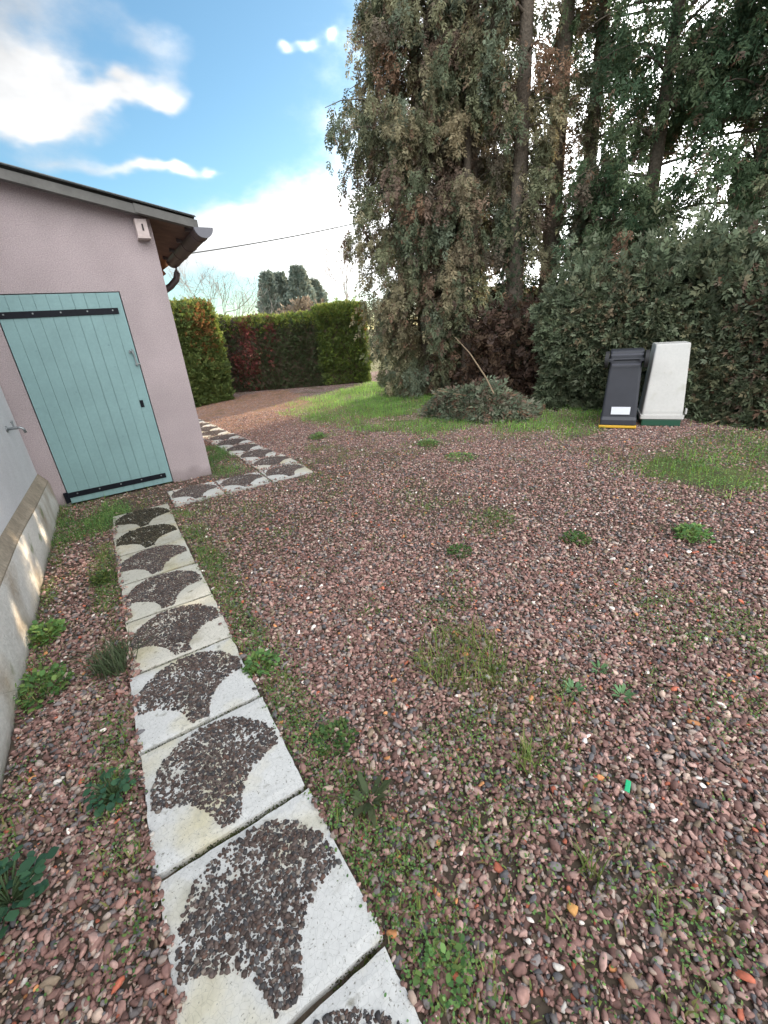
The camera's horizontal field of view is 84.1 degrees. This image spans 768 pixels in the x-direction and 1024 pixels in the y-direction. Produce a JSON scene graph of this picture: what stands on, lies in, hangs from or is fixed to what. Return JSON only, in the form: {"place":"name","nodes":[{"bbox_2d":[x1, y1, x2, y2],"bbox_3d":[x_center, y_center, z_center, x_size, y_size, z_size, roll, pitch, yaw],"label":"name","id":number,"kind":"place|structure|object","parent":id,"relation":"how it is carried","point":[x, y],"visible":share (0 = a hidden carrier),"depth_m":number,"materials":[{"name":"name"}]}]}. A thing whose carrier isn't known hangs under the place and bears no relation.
{"place":"outdoors","nodes":[
{"label":"outdoors","id":0,"kind":"place"},
{"bbox_2d":[192,216,382,253],"bbox_3d":[-5.736,-15.030,21.733,31.770,5.059,0.060,-15,26,-23],"label":"overhead cable","id":1,"kind":"object","parent":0,"point":[270,240],"visible":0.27,"depth_m":22.01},
{"bbox_2d":[0,330,767,1023],"bbox_3d":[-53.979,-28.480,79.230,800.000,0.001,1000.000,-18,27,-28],"label":"ground","id":2,"kind":"structure","parent":0,"point":[248,404],"depth_m":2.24,"materials":[{"name":"brown gravel"}]},
{"bbox_2d":[0,844,58,938],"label":"broadleaf weed","id":3,"kind":"object","parent":2,"relation":"on","point":[24,875],"visible":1,"depth_m":1.29,"materials":[{"name":"green plant"}]},
{"bbox_2d":[0,386,59,791],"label":"pale house","id":4,"kind":"structure","parent":2,"relation":"on","point":[29,507],"depth_m":2.87,"materials":[{"name":"white paint"}]},
{"bbox_2d":[5,421,26,432],"bbox_3d":[-3.204,-0.736,3.698,0.130,0.114,0.064,-18,27,-28],"label":"garden tap","id":5,"kind":"object","parent":4,"relation":"attached to","point":[13,427],"visible":1,"depth_m":3.68,"materials":[{"name":"metal"}]},
{"bbox_2d":[13,661,74,713],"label":"weed clump","id":6,"kind":"object","parent":2,"relation":"on","point":[49,675],"visible":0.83,"depth_m":2.06,"materials":[{"name":"green plant"}]},
{"bbox_2d":[27,617,70,648],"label":"weed clump","id":7,"kind":"object","parent":2,"relation":"on","point":[56,623],"visible":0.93,"depth_m":2.44,"materials":[{"name":"green plant"}]},
{"bbox_2d":[49,490,133,554],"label":"grass","id":8,"kind":"structure","parent":2,"relation":"on","point":[100,519],"depth_m":4.03,"materials":[{"name":"green plant"}]},
{"bbox_2d":[14,621,168,690],"bbox_3d":[-1.399,0.752,2.107,0.466,0.172,0.569,1,24,13],"label":"grass tuft","id":9,"kind":"object","parent":2,"relation":"on","point":[119,652],"visible":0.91,"depth_m":2.14,"materials":[{"name":"green plant"}]},
{"bbox_2d":[0,162,212,506],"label":"outbuilding","id":10,"kind":"structure","parent":2,"relation":"on","point":[95,386],"depth_m":4.26,"materials":[{"name":"pink paint"}]},
{"bbox_2d":[0,292,171,502],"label":"door","id":11,"kind":"structure","parent":10,"relation":"in","point":[82,377],"depth_m":4.35,"materials":[{"name":"teal paint"}]},
{"bbox_2d":[133,218,150,240],"bbox_3d":[-2.366,-2.759,4.159,0.115,0.163,0.119,-18,27,-28],"label":"wall box","id":12,"kind":"object","parent":10,"relation":"attached to","point":[141,230],"visible":1,"depth_m":4.12,"materials":[{"name":"white plastic"}]},
{"bbox_2d":[82,767,136,817],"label":"broadleaf weed","id":13,"kind":"object","parent":2,"relation":"on","point":[104,792],"visible":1,"depth_m":1.53,"materials":[{"name":"green plant"}]},
{"bbox_2d":[113,504,174,533],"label":"paving slab","id":14,"kind":"structure","parent":2,"relation":"on","point":[133,520],"depth_m":4.01,"materials":[{"name":"concrete"}]},
{"bbox_2d":[113,519,182,556],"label":"paving slab","id":15,"kind":"structure","parent":2,"relation":"on","point":[140,539],"depth_m":3.59,"materials":[{"name":"concrete"}]},
{"bbox_2d":[116,538,194,585],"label":"paving slab","id":16,"kind":"structure","parent":2,"relation":"on","point":[155,561],"depth_m":3.18,"materials":[{"name":"concrete"}]},
{"bbox_2d":[121,563,211,623],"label":"paving slab","id":17,"kind":"structure","parent":2,"relation":"on","point":[162,592],"depth_m":2.79,"materials":[{"name":"concrete"}]},
{"bbox_2d":[126,595,231,675],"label":"paving slab","id":18,"kind":"structure","parent":2,"relation":"on","point":[192,626],"depth_m":2.38,"materials":[{"name":"concrete"}]},
{"bbox_2d":[130,638,259,756],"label":"paving slab","id":19,"kind":"structure","parent":2,"relation":"on","point":[187,693],"depth_m":1.96,"materials":[{"name":"concrete"}]},
{"bbox_2d":[168,481,223,506],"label":"paving slab","id":20,"kind":"structure","parent":2,"relation":"on","point":[194,492],"depth_m":4.55,"materials":[{"name":"concrete"}]},
{"bbox_2d":[165,258,232,306],"bbox_3d":[-8.563,-8.978,19.193,3.186,5.430,5.435,-18,27,-28],"label":"bare tree","id":21,"kind":"object","parent":2,"relation":"on","point":[201,281],"visible":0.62,"depth_m":18.56,"materials":[{"name":"plant"}]},
{"bbox_2d":[169,295,235,406],"bbox_3d":[-5.133,-4.056,10.941,1.628,2.747,1.894,10,27,30],"label":"hedge","id":22,"kind":"object","parent":2,"relation":"on","point":[202,343],"visible":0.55,"depth_m":10.71,"materials":[{"name":"green plant"}]},
{"bbox_2d":[200,422,213,427],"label":"paving slab","id":23,"kind":"structure","parent":2,"relation":"on","point":[207,424],"depth_m":8.27,"materials":[{"name":"concrete"}]},
{"bbox_2d":[200,425,220,432],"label":"paving slab","id":24,"kind":"structure","parent":2,"relation":"on","point":[209,428],"depth_m":7.84,"materials":[{"name":"concrete"}]},
{"bbox_2d":[202,429,229,439],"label":"paving slab","id":25,"kind":"structure","parent":2,"relation":"on","point":[214,433],"depth_m":7.43,"materials":[{"name":"concrete"}]},
{"bbox_2d":[141,697,303,879],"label":"paving slab","id":26,"kind":"structure","parent":2,"relation":"on","point":[215,780],"depth_m":1.55,"materials":[{"name":"concrete"}]},
{"bbox_2d":[206,433,240,444],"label":"paving slab","id":27,"kind":"structure","parent":2,"relation":"on","point":[214,439],"depth_m":7.04,"materials":[{"name":"concrete"}]},
{"bbox_2d":[205,445,249,478],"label":"grass","id":28,"kind":"structure","parent":2,"relation":"on","point":[217,450],"depth_m":5.79,"materials":[{"name":"green plant"}]},
{"bbox_2d":[213,437,250,449],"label":"paving slab","id":29,"kind":"structure","parent":2,"relation":"on","point":[229,443],"depth_m":6.65,"materials":[{"name":"concrete"}]},
{"bbox_2d":[195,259,281,324],"bbox_3d":[-6.486,-9.306,19.863,4.350,5.199,3.279,0,24,11],"label":"bare tree","id":30,"kind":"object","parent":2,"relation":"on","point":[243,303],"visible":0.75,"depth_m":20.00,"materials":[{"name":"plant"}]},
{"bbox_2d":[216,472,270,493],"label":"paving slab","id":31,"kind":"structure","parent":2,"relation":"on","point":[254,479],"depth_m":4.79,"materials":[{"name":"concrete"}]},
{"bbox_2d":[224,443,263,456],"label":"paving slab","id":32,"kind":"structure","parent":2,"relation":"on","point":[241,448],"depth_m":6.25,"materials":[{"name":"concrete"}]},
{"bbox_2d":[111,519,399,1000],"bbox_3d":[-1.179,0.681,2.418,0.586,0.023,3.711,-18,27,-28],"label":"joint moss","id":33,"kind":"object","parent":2,"relation":"on","point":[366,961],"visible":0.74,"depth_m":1.39,"materials":[{"name":"green plant"}]},
{"bbox_2d":[235,448,280,463],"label":"paving slab","id":34,"kind":"structure","parent":2,"relation":"on","point":[253,454],"depth_m":5.87,"materials":[{"name":"concrete"}]},
{"bbox_2d":[240,648,280,678],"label":"weed clump","id":35,"kind":"object","parent":2,"relation":"on","point":[255,656],"visible":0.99,"depth_m":2.09,"materials":[{"name":"green plant"}]},
{"bbox_2d":[255,269,285,313],"bbox_3d":[-10.661,-18.991,40.495,3.061,7.279,3.038,-18,27,-28],"label":"cypress","id":36,"kind":"object","parent":2,"relation":"on","point":[266,280],"visible":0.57,"depth_m":39.22,"materials":[{"name":"green plant"}]},
{"bbox_2d":[159,788,382,1023],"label":"paving slab","id":37,"kind":"structure","parent":2,"relation":"on","point":[268,918],"depth_m":1.17,"materials":[{"name":"concrete"}]},
{"bbox_2d":[248,454,296,470],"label":"paving slab","id":38,"kind":"structure","parent":2,"relation":"on","point":[269,461],"depth_m":5.48,"materials":[{"name":"concrete"}]},
{"bbox_2d":[217,308,328,392],"bbox_3d":[-3.612,-4.964,13.080,3.849,2.448,1.437,-5,23,-1],"label":"hedge","id":39,"kind":"object","parent":2,"relation":"on","point":[270,351],"visible":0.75,"depth_m":12.64,"materials":[{"name":"green plant"}]},
{"bbox_2d":[271,270,293,312],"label":"cypress","id":40,"kind":"object","parent":2,"relation":"on","point":[281,279],"visible":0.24,"depth_m":40.03,"materials":[{"name":"green plant"}]},
{"bbox_2d":[259,462,312,482],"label":"paving slab","id":41,"kind":"structure","parent":2,"relation":"on","point":[287,471],"depth_m":5.03,"materials":[{"name":"concrete"}]},
{"bbox_2d":[284,264,317,311],"bbox_3d":[-7.830,-19.552,40.846,3.613,7.555,3.428,-18,27,-28],"label":"cypress","id":42,"kind":"object","parent":2,"relation":"on","point":[299,283],"visible":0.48,"depth_m":39.38,"materials":[{"name":"green plant"}]},
{"bbox_2d":[275,294,328,313],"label":"dry bush","id":43,"kind":"object","parent":2,"relation":"on","point":[303,304],"visible":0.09,"depth_m":16.60,"materials":[{"name":"brown plant"}]},
{"bbox_2d":[304,276,328,303],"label":"cypress","id":44,"kind":"object","parent":2,"relation":"on","point":[321,293],"visible":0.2,"depth_m":41.59,"materials":[{"name":"green plant"}]},
{"bbox_2d":[290,213,366,299],"bbox_3d":[-2.321,-12.045,22.950,4.432,7.167,3.076,-18,27,-28],"label":"bare tree","id":45,"kind":"object","parent":2,"relation":"on","point":[344,283],"visible":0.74,"depth_m":22.41,"materials":[{"name":"brown plant"}]},
{"bbox_2d":[312,716,358,755],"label":"weed clump","id":46,"kind":"object","parent":2,"relation":"on","point":[324,729],"visible":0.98,"depth_m":1.70,"materials":[{"name":"green plant"}]},
{"bbox_2d":[310,296,372,384],"bbox_3d":[-1.256,-5.205,13.086,1.768,2.566,1.449,-5,23,-2],"label":"hedge","id":47,"kind":"object","parent":2,"relation":"on","point":[342,350],"visible":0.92,"depth_m":12.60,"materials":[{"name":"green plant"}]},
{"bbox_2d":[302,946,421,1023],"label":"paving slab","id":48,"kind":"structure","parent":2,"relation":"on","point":[358,997],"depth_m":1.02,"materials":[{"name":"concrete"}]},
{"bbox_2d":[350,771,391,827],"bbox_3d":[-0.045,0.975,1.457,0.141,0.055,0.174,0,24,10],"label":"weed rosette","id":49,"kind":"object","parent":2,"relation":"on","point":[364,789],"visible":1,"depth_m":1.47,"materials":[{"name":"green plant"}]},
{"bbox_2d":[324,0,497,398],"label":"conifer","id":50,"kind":"object","parent":2,"relation":"on","point":[388,142],"visible":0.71,"depth_m":7.92,"materials":[{"name":"green plant"}]},
{"bbox_2d":[417,438,439,445],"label":"weed clump","id":51,"kind":"object","parent":2,"relation":"on","point":[427,441],"visible":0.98,"depth_m":5.75,"materials":[{"name":"green plant"}]},
{"bbox_2d":[275,381,604,442],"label":"grass","id":52,"kind":"structure","parent":2,"relation":"on","point":[379,410],"depth_m":7.83,"materials":[{"name":"green plant"}]},
{"bbox_2d":[413,925,474,1013],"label":"weed clump","id":53,"kind":"object","parent":2,"relation":"on","point":[453,967],"visible":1,"depth_m":1.06,"materials":[{"name":"green plant"}]},
{"bbox_2d":[406,610,523,706],"bbox_3d":[0.384,0.680,2.035,0.576,0.104,0.510,-24,30,-38],"label":"grass tuft","id":54,"kind":"object","parent":2,"relation":"on","point":[463,678],"visible":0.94,"depth_m":2.03,"materials":[{"name":"green plant"}]},
{"bbox_2d":[402,0,540,384],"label":"conifer","id":55,"kind":"object","parent":2,"relation":"on","point":[455,133],"visible":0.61,"depth_m":7.45,"materials":[{"name":"green plant"}]},
{"bbox_2d":[416,375,545,423],"bbox_3d":[1.600,-1.873,7.194,2.252,0.878,1.418,4,25,18],"label":"bough heap","id":56,"kind":"object","parent":2,"relation":"on","point":[471,401],"visible":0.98,"depth_m":6.83,"materials":[{"name":"green plant"}]},
{"bbox_2d":[455,337,494,393],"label":"broken branch","id":57,"kind":"object","parent":56,"relation":"in","point":[479,368],"visible":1,"depth_m":6.80,"materials":[{"name":"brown wood"}]},
{"bbox_2d":[426,293,557,410],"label":"dead undergrowth","id":58,"kind":"object","parent":2,"relation":"on","point":[491,355],"visible":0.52,"depth_m":8.11,"materials":[{"name":"brown plant"}]},
{"bbox_2d":[479,283,537,378],"bbox_3d":[3.405,-3.976,9.602,1.454,2.452,3.160,-18,27,-28],"label":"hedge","id":59,"kind":"object","parent":2,"relation":"on","point":[529,291],"depth_m":9.63,"materials":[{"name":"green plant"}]},
{"bbox_2d":[456,0,587,389],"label":"conifer","id":60,"kind":"object","parent":2,"relation":"on","point":[524,118],"visible":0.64,"depth_m":7.06,"materials":[{"name":"green plant"}]},
{"bbox_2d":[500,725,561,791],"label":"grass tuft","id":61,"kind":"object","parent":2,"relation":"on","point":[528,754],"visible":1,"depth_m":1.55,"materials":[{"name":"green plant"}]},
{"bbox_2d":[471,658,600,750],"bbox_3d":[0.619,0.797,1.795,0.500,0.046,0.494,-2,24,6],"label":"grass tuft","id":62,"kind":"object","parent":2,"relation":"on","point":[541,702],"visible":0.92,"depth_m":1.79,"materials":[{"name":"green plant"}]},
{"bbox_2d":[509,0,620,367],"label":"conifer","id":63,"kind":"object","parent":2,"relation":"on","point":[560,166],"visible":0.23,"depth_m":7.28,"materials":[{"name":"green plant"}]},
{"bbox_2d":[567,902,577,916],"bbox_3d":[0.514,1.083,1.162,0.028,0.016,0.027,12,28,33],"label":"stone","id":64,"kind":"object","parent":2,"relation":"on","point":[572,908],"visible":1,"depth_m":1.16,"materials":[{"name":"orange stone"}]},
{"bbox_2d":[563,678,585,695],"bbox_3d":[0.818,0.755,1.843,0.094,0.027,0.090,-8,24,-8],"label":"weed rosette","id":65,"kind":"object","parent":2,"relation":"on","point":[577,685],"visible":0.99,"depth_m":1.85,"materials":[{"name":"green plant"}]},
{"bbox_2d":[558,529,593,545],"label":"weed clump","id":66,"kind":"object","parent":2,"relation":"on","point":[580,536],"visible":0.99,"depth_m":3.05,"materials":[{"name":"green plant"}]},
{"bbox_2d":[526,0,654,288],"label":"conifer","id":67,"kind":"object","parent":2,"relation":"on","point":[594,131],"visible":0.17,"depth_m":7.30,"materials":[{"name":"green plant"}]},
{"bbox_2d":[571,836,613,898],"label":"grass tuft","id":68,"kind":"object","parent":2,"relation":"on","point":[592,870],"visible":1,"depth_m":1.24,"materials":[{"name":"green plant"}]},
{"bbox_2d":[590,660,607,673],"bbox_3d":[0.975,0.705,1.931,0.092,0.026,0.094,-18,27,-28],"label":"weed rosette","id":69,"kind":"object","parent":2,"relation":"on","point":[604,665],"visible":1,"depth_m":1.93,"materials":[{"name":"green plant"}]},
{"bbox_2d":[598,348,649,428],"bbox_3d":[3.263,-1.693,5.834,0.512,1.000,0.520,8,26,26],"label":"wheeled bin","id":70,"kind":"object","parent":2,"relation":"on","point":[620,404],"visible":1,"depth_m":5.66,"materials":[{"name":"plastic"}]},
{"bbox_2d":[612,683,636,703],"bbox_3d":[1.007,0.760,1.794,0.101,0.028,0.095,-18,27,-28],"label":"weed rosette","id":71,"kind":"object","parent":2,"relation":"on","point":[628,693],"visible":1,"depth_m":1.80,"materials":[{"name":"green plant"}]},
{"bbox_2d":[624,779,630,792],"bbox_3d":[0.829,0.933,1.447,0.016,0.011,0.042,11,28,32],"label":"plastic scrap","id":72,"kind":"object","parent":2,"relation":"on","point":[627,785],"visible":1,"depth_m":1.45,"materials":[{"name":"green plastic"}]},
{"bbox_2d":[523,137,767,430],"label":"hedge","id":73,"kind":"object","parent":2,"relation":"on","point":[586,315],"visible":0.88,"depth_m":5.79,"materials":[{"name":"green plant"}]},
{"bbox_2d":[549,0,767,289],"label":"conifer","id":74,"kind":"object","parent":2,"relation":"on","point":[609,179],"visible":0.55,"depth_m":6.45,"materials":[{"name":"green plant"}]},
{"bbox_2d":[637,341,690,425],"bbox_3d":[3.817,-1.737,5.776,0.526,1.044,0.535,6,26,23],"label":"wheeled bin","id":75,"kind":"object","parent":2,"relation":"on","point":[662,399],"visible":0.98,"depth_m":5.62,"materials":[{"name":"plastic"}]},
{"bbox_2d":[588,420,767,502],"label":"grass","id":76,"kind":"structure","parent":2,"relation":"on","point":[717,462],"depth_m":4.29,"materials":[{"name":"green plant"}]},
{"bbox_2d":[601,0,767,255],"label":"conifer","id":77,"kind":"object","parent":2,"relation":"on","point":[743,173],"visible":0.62,"depth_m":5.93,"materials":[{"name":"green plant"}]},
{"bbox_2d":[699,18,767,237],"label":"conifer","id":78,"kind":"object","parent":2,"relation":"on","point":[762,195],"visible":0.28,"depth_m":5.71,"materials":[{"name":"green plant"}]},
{"bbox_2d":[0,0,767,329],"label":"sky","id":79,"kind":"structure","parent":0,"point":[213,111],"materials":[{"name":"blue"}]},
{"bbox_2d":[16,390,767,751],"bbox_3d":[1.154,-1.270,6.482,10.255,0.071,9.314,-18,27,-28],"label":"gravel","id":80,"kind":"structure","parent":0,"point":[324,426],"depth_m":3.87,"materials":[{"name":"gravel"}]},
{"bbox_2d":[88,569,117,586],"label":"weed clump","id":81,"kind":"object","parent":80,"relation":"on","point":[104,574],"visible":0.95,"depth_m":2.99,"materials":[{"name":"green plant"}]},
{"bbox_2d":[308,431,326,439],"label":"weed clump","id":82,"kind":"object","parent":80,"relation":"on","point":[317,434],"visible":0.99,"depth_m":6.57,"materials":[{"name":"green plant"}]},
{"bbox_2d":[0,410,767,1023],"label":"scattered weeds","id":83,"kind":"object","parent":80,"relation":"on","point":[416,896],"visible":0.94,"depth_m":1.51,"materials":[{"name":"green plant"}]},
{"bbox_2d":[446,543,472,558],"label":"weed clump","id":84,"kind":"object","parent":80,"relation":"on","point":[460,546],"visible":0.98,"depth_m":3.01,"materials":[{"name":"green plant"}]},
{"bbox_2d":[444,452,477,463],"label":"weed clump","id":85,"kind":"object","parent":80,"relation":"on","point":[465,453],"visible":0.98,"depth_m":5.10,"materials":[{"name":"green plant"}]},
{"bbox_2d":[670,521,715,543],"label":"weed clump","id":86,"kind":"object","parent":80,"relation":"on","point":[685,528],"visible":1,"depth_m":2.96,"materials":[{"name":"green plant"}]}
]}

